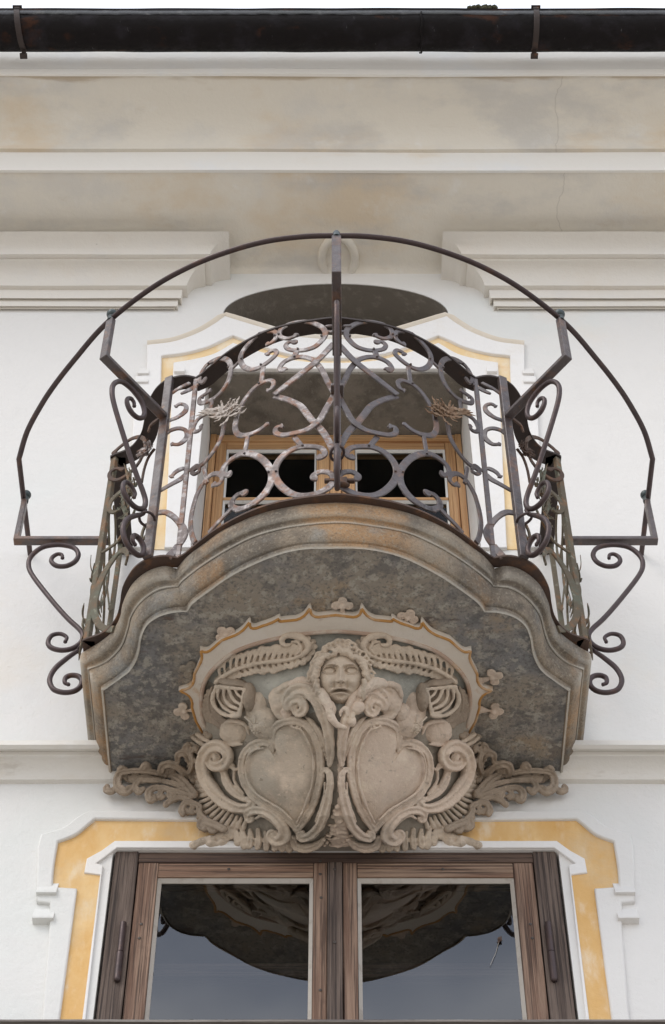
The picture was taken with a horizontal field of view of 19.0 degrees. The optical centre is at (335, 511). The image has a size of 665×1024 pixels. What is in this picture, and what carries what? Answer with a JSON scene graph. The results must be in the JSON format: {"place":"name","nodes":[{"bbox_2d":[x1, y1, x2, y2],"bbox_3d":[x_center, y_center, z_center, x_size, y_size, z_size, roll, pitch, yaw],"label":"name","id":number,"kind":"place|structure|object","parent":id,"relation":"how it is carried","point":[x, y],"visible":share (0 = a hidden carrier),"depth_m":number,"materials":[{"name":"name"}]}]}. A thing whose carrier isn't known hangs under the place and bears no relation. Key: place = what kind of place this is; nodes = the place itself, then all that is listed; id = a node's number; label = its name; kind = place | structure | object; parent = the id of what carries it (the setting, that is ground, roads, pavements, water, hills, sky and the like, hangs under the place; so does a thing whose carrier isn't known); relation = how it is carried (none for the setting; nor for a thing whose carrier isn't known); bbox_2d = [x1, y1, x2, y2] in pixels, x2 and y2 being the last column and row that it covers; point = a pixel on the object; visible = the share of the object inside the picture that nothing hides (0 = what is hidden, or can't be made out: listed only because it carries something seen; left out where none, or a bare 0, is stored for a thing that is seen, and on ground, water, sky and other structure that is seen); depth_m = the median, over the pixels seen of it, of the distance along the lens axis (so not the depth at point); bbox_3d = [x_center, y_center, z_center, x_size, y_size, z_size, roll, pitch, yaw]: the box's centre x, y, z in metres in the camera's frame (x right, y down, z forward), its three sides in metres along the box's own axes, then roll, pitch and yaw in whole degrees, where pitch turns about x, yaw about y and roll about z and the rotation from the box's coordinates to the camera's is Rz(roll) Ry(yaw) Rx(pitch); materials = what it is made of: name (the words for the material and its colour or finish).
{"place":"outdoors","nodes":[
{"label":"outdoors","id":0,"kind":"place"},
{"bbox_2d":[0,0,664,7],"label":"sky","id":1,"kind":"structure","parent":0,"point":[3,3],"materials":[{"name":"white"}]},
{"label":"ground","id":2,"kind":"structure","parent":0,"visible":0},
{"bbox_2d":[0,52,664,1019],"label":"old house","id":3,"kind":"structure","parent":2,"relation":"on","point":[126,176],"depth_m":7.25,"materials":[{"name":"paint"}]},
{"bbox_2d":[0,5,664,58],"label":"rain gutter","id":4,"kind":"object","parent":3,"relation":"attached to","point":[534,29],"visible":1,"depth_m":7.66,"materials":[{"name":"black metal"}]},
{"bbox_2d":[467,4,497,7],"bbox_3d":[0.546,-1.946,7.733,0.167,0.037,0.060,0,-53,0],"label":"moss clump","id":5,"kind":"object","parent":4,"relation":"on","point":[484,6],"visible":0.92,"depth_m":7.71,"materials":[{"name":"green plant"}]},
{"bbox_2d":[0,1019,664,1023],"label":"ledge","id":6,"kind":"object","parent":3,"relation":"attached to","point":[284,1021],"visible":1,"depth_m":4.65,"materials":[{"name":"silver metal"}]},
{"bbox_2d":[103,597,568,852],"bbox_3d":[0.000,0.583,5.282,1.294,0.343,0.669,0,-53,0],"label":"stucco cartouche","id":7,"kind":"object","parent":3,"relation":"attached to","point":[341,729],"visible":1,"depth_m":5.30,"materials":[{"name":"beige stone"}]},
{"bbox_2d":[80,502,591,774],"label":"stone balcony","id":8,"kind":"structure","parent":3,"relation":"attached to","point":[320,557],"depth_m":5.28,"materials":[{"name":"grey stone"}]},
{"bbox_2d":[78,317,592,659],"bbox_3d":[0.000,0.021,5.802,1.446,0.973,0.923,0,-53,0],"label":"balcony railing","id":9,"kind":"object","parent":8,"relation":"on","point":[231,359],"visible":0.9,"depth_m":5.68,"materials":[{"name":"metal"}]},
{"bbox_2d":[13,490,107,694],"bbox_3d":[-0.842,0.223,5.936,0.311,0.952,0.044,0,-53,0],"label":"scroll bracket","id":10,"kind":"object","parent":9,"relation":"attached to","point":[68,542],"visible":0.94,"depth_m":6.01,"materials":[{"name":"metal"}]},
{"bbox_2d":[16,233,654,555],"bbox_3d":[0.000,-0.315,6.073,1.986,0.013,1.213,0,-53,0],"label":"hoop rail","id":11,"kind":"object","parent":10,"relation":"attached to","point":[472,262],"visible":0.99,"depth_m":5.87,"materials":[{"name":"metal"}]},
{"bbox_2d":[99,309,166,557],"bbox_3d":[-0.587,-0.227,5.597,0.044,0.952,0.289,-33,-60,22],"label":"scroll bracket","id":12,"kind":"object","parent":9,"relation":"attached to","point":[144,398],"visible":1,"depth_m":5.67,"materials":[{"name":"metal"}]},
{"bbox_2d":[329,230,344,490],"bbox_3d":[0.004,-0.419,5.442,0.044,0.935,0.293,0,-53,0],"label":"scroll bracket","id":13,"kind":"object","parent":9,"relation":"attached to","point":[336,306],"visible":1,"depth_m":5.43,"materials":[{"name":"metal"}]},
{"bbox_2d":[504,309,571,557],"bbox_3d":[0.587,-0.227,5.597,0.044,0.952,0.289,33,-60,-22],"label":"scroll bracket","id":14,"kind":"object","parent":9,"relation":"attached to","point":[526,399],"visible":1,"depth_m":5.66,"materials":[{"name":"metal"}]},
{"bbox_2d":[563,490,657,694],"bbox_3d":[0.842,0.223,5.936,0.311,0.952,0.044,0,-53,0],"label":"scroll bracket","id":15,"kind":"object","parent":9,"relation":"attached to","point":[603,542],"visible":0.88,"depth_m":6.02,"materials":[{"name":"metal"}]},
{"bbox_2d":[96,852,575,1019],"bbox_3d":[0.000,1.709,4.516,1.191,2.357,0.244,0,-53,0],"label":"window","id":16,"kind":"structure","parent":3,"relation":"in","point":[541,971],"depth_m":5.30,"materials":[{"name":"brown wood"}]},
{"bbox_2d":[202,434,469,537],"bbox_3d":[0.000,0.332,6.679,0.933,1.952,0.090,0,-53,0],"label":"window","id":17,"kind":"structure","parent":3,"relation":"in","point":[270,446],"depth_m":7.36,"materials":[{"name":"brown wood"}]},
{"bbox_2d":[490,936,501,964],"bbox_3d":[0.413,1.129,5.131,0.036,0.095,0.006,0,-53,0],"label":"hook","id":18,"kind":"object","parent":3,"relation":"attached to","point":[499,938],"visible":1,"depth_m":5.16,"materials":[{"name":"metal"}]}
]}

